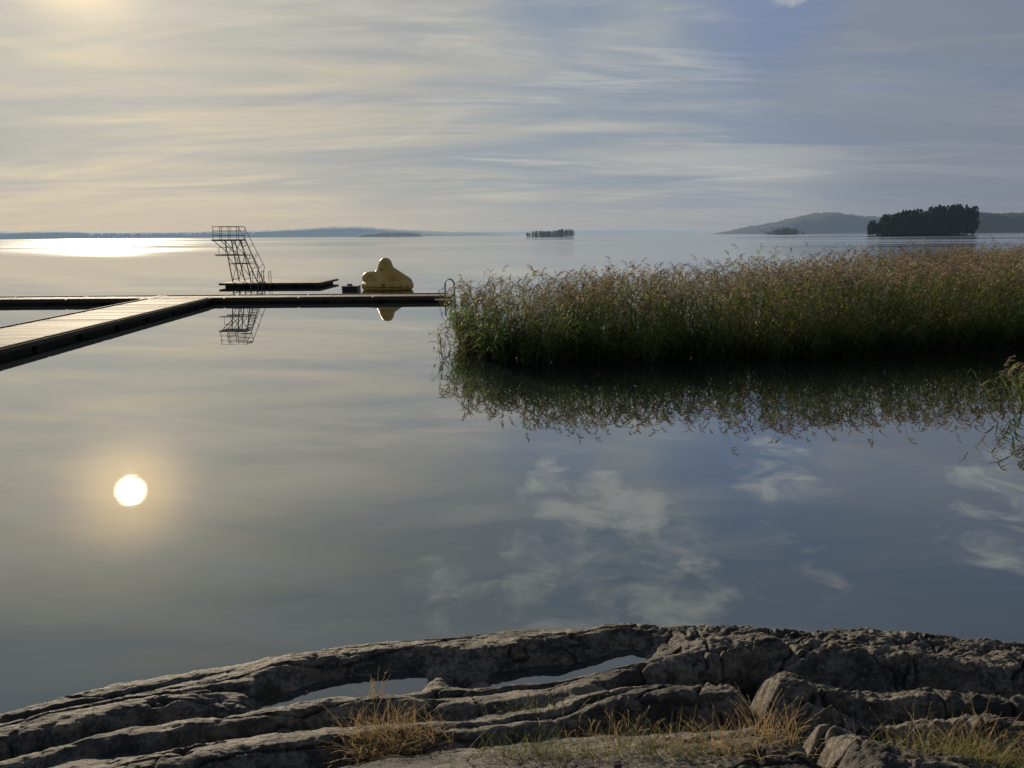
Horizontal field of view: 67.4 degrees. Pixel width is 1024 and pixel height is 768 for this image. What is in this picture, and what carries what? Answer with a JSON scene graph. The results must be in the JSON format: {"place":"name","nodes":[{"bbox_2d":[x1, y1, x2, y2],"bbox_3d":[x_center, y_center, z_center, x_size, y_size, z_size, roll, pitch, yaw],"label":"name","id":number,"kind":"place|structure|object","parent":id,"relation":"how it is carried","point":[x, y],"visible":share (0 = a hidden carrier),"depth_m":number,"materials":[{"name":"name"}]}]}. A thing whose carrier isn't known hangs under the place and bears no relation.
{"place":"outdoors","nodes":[
{"label":"outdoors","id":0,"kind":"place"},
{"bbox_2d":[211,226,264,281],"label":"diving tower","id":1,"kind":"structure","parent":0,"point":[244,254],"depth_m":55.17,"materials":[{"name":"grey metal"}]},
{"bbox_2d":[0,226,507,238],"bbox_3d":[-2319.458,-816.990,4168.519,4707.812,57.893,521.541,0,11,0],"label":"shore","id":2,"kind":"structure","parent":0,"point":[336,231],"depth_m":3971.14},
{"bbox_2d":[353,671,386,696],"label":"dry grass","id":3,"kind":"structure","parent":0,"point":[371,682],"depth_m":5.11,"materials":[{"name":"beige plant"}]},
{"bbox_2d":[305,676,464,767],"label":"dry grass","id":4,"kind":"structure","parent":0,"point":[386,748],"depth_m":4.51,"materials":[{"name":"beige plant"}]},
{"bbox_2d":[355,231,422,236],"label":"island","id":5,"kind":"structure","parent":0,"point":[393,234],"depth_m":2462.30,"materials":[{"name":"plant"}]},
{"bbox_2d":[0,232,1023,713],"bbox_3d":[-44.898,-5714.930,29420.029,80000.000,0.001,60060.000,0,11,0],"label":"lake water","id":6,"kind":"structure","parent":0,"point":[208,486],"depth_m":11.53,"materials":[{"name":"grey liquid"}]},
{"bbox_2d":[0,295,162,304],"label":"wooden jetty","id":7,"kind":"object","parent":6,"relation":"on","point":[24,300],"visible":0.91,"depth_m":41.44,"materials":[{"name":"brown wood"}]},
{"bbox_2d":[0,298,212,357],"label":"wooden jetty","id":8,"kind":"object","parent":6,"relation":"on","point":[17,338],"visible":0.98,"depth_m":29.93,"materials":[{"name":"brown wood"}]},
{"bbox_2d":[219,279,338,286],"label":"diving raft","id":9,"kind":"object","parent":6,"relation":"in","point":[293,282],"visible":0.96,"depth_m":54.46,"materials":[{"name":"brown wood"}]},
{"bbox_2d":[250,270,259,285],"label":"swim ladder","id":10,"kind":"object","parent":9,"relation":"attached to","point":[252,277],"visible":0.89,"depth_m":54.06,"materials":[{"name":"metal"}]},
{"bbox_2d":[261,270,271,286],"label":"swim ladder","id":11,"kind":"object","parent":9,"relation":"attached to","point":[268,276],"visible":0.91,"depth_m":54.05,"materials":[{"name":"metal"}]},
{"bbox_2d":[158,293,453,302],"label":"wooden jetty","id":12,"kind":"object","parent":6,"relation":"on","point":[280,298],"visible":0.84,"depth_m":41.50,"materials":[{"name":"brown wood"}]},
{"bbox_2d":[444,278,455,297],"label":"swim ladder","id":13,"kind":"object","parent":12,"relation":"attached to","point":[452,280],"visible":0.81,"depth_m":42.16,"materials":[{"name":"metal"}]},
{"bbox_2d":[341,284,360,289],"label":"floating platform","id":14,"kind":"structure","parent":6,"relation":"on","point":[350,287],"depth_m":50.33,"materials":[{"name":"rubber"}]},
{"bbox_2d":[362,258,413,290],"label":"inflatable climbing island","id":15,"kind":"structure","parent":6,"relation":"on","point":[386,275],"depth_m":49.96,"materials":[{"name":"yellow plastic"}]},
{"bbox_2d":[427,314,481,360],"bbox_3d":[-1.737,-1.425,23.081,1.806,1.414,3.530,0,11,0],"label":"reed clump","id":16,"kind":"object","parent":6,"relation":"in","point":[462,344],"visible":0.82,"depth_m":22.67,"materials":[{"name":"green plant"}]},
{"bbox_2d":[526,229,574,236],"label":"wooded islet","id":17,"kind":"object","parent":6,"relation":"in","point":[553,234],"visible":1,"depth_m":1279.35,"materials":[{"name":"plant"}]},
{"bbox_2d":[434,236,1023,363],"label":"reed bed","id":18,"kind":"object","parent":6,"relation":"in","point":[968,281],"visible":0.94,"depth_m":23.14,"materials":[{"name":"green plant"}]},
{"bbox_2d":[446,300,1023,364],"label":"reed bed edge","id":19,"kind":"object","parent":6,"relation":"in","point":[653,353],"visible":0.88,"depth_m":21.75,"materials":[{"name":"green plant"}]},
{"bbox_2d":[767,227,804,234],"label":"wooded islet","id":20,"kind":"object","parent":6,"relation":"in","point":[792,230],"visible":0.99,"depth_m":1487.26,"materials":[{"name":"grey plant"}]},
{"bbox_2d":[866,203,979,235],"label":"wooded island","id":21,"kind":"structure","parent":6,"relation":"in","point":[958,219],"depth_m":685.35,"materials":[{"name":"green plant"}]},
{"bbox_2d":[968,355,1023,416],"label":"reed clump","id":22,"kind":"object","parent":6,"relation":"in","point":[1009,374],"visible":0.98,"depth_m":15.04,"materials":[{"name":"green plant"}]},
{"bbox_2d":[0,622,1023,767],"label":"rock shore","id":23,"kind":"structure","parent":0,"point":[220,719],"depth_m":4.98,"materials":[{"name":"grey stone"}]},
{"bbox_2d":[259,672,427,709],"bbox_3d":[-1.208,2.196,5.444,1.292,0.001,0.496,-3,11,-15],"label":"rainwater pool","id":24,"kind":"object","parent":23,"relation":"on","point":[402,683],"visible":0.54,"depth_m":5.51,"materials":[{"name":"liquid"}]},
{"bbox_2d":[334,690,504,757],"bbox_3d":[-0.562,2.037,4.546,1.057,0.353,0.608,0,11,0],"label":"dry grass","id":25,"kind":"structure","parent":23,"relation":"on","point":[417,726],"depth_m":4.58,"materials":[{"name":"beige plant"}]},
{"bbox_2d":[478,687,601,716],"bbox_3d":[0.169,2.041,4.933,0.799,0.210,0.280,0,11,0],"label":"grass tuft","id":26,"kind":"object","parent":23,"relation":"on","point":[530,708],"visible":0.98,"depth_m":4.91,"materials":[{"name":"plant"}]},
{"bbox_2d":[435,718,687,767],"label":"grass tuft","id":27,"kind":"object","parent":23,"relation":"on","point":[545,752],"visible":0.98,"depth_m":4.20,"materials":[{"name":"plant"}]},
{"bbox_2d":[486,649,645,686],"bbox_3d":[0.459,2.145,5.798,1.404,0.001,0.422,-4,12,-19],"label":"rainwater pool","id":28,"kind":"object","parent":23,"relation":"on","point":[542,674],"visible":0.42,"depth_m":5.77,"materials":[{"name":"liquid"}]},
{"bbox_2d":[554,703,766,765],"bbox_3d":[0.813,1.948,4.265,1.201,0.276,0.556,0,11,0],"label":"grass tuft","id":29,"kind":"object","parent":23,"relation":"on","point":[671,746],"visible":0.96,"depth_m":4.21,"materials":[{"name":"plant"}]},
{"bbox_2d":[828,698,1023,767],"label":"grass tuft","id":30,"kind":"object","parent":23,"relation":"on","point":[971,754],"visible":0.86,"depth_m":4.21,"materials":[{"name":"plant"}]},
{"bbox_2d":[0,0,1023,232],"label":"sky","id":31,"kind":"structure","parent":0,"point":[703,116],"materials":[{"name":"grey"}]},
{"bbox_2d":[444,228,704,234],"bbox_3d":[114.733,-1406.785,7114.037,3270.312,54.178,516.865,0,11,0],"label":"shore","id":32,"kind":"structure","parent":0,"point":[626,231],"depth_m":6917.04,"materials":[{"name":"grey"}]},
{"bbox_2d":[535,694,700,737],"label":"dry grass","id":33,"kind":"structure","parent":0,"point":[635,732],"depth_m":4.68,"materials":[{"name":"beige plant"}]},
{"bbox_2d":[580,694,830,766],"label":"dry grass","id":34,"kind":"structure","parent":0,"point":[736,734],"depth_m":4.25,"materials":[{"name":"beige plant"}]},
{"bbox_2d":[731,684,833,759],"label":"dry grass","id":35,"kind":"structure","parent":0,"point":[787,731],"depth_m":4.40,"materials":[{"name":"beige plant"}]},
{"bbox_2d":[714,212,880,233],"bbox_3d":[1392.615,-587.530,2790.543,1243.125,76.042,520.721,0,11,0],"label":"wooded hill","id":36,"kind":"structure","parent":0,"point":[831,222],"depth_m":2605.02,"materials":[{"name":"plant"}]},
{"bbox_2d":[853,687,1023,765],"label":"dry grass","id":37,"kind":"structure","parent":0,"point":[988,736],"depth_m":4.44,"materials":[{"name":"beige plant"}]},
{"bbox_2d":[975,212,1023,232],"bbox_3d":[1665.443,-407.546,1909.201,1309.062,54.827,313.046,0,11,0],"label":"wooded hill","id":38,"kind":"structure","parent":0,"point":[1003,222],"depth_m":1789.46,"materials":[{"name":"plant"}]}
]}

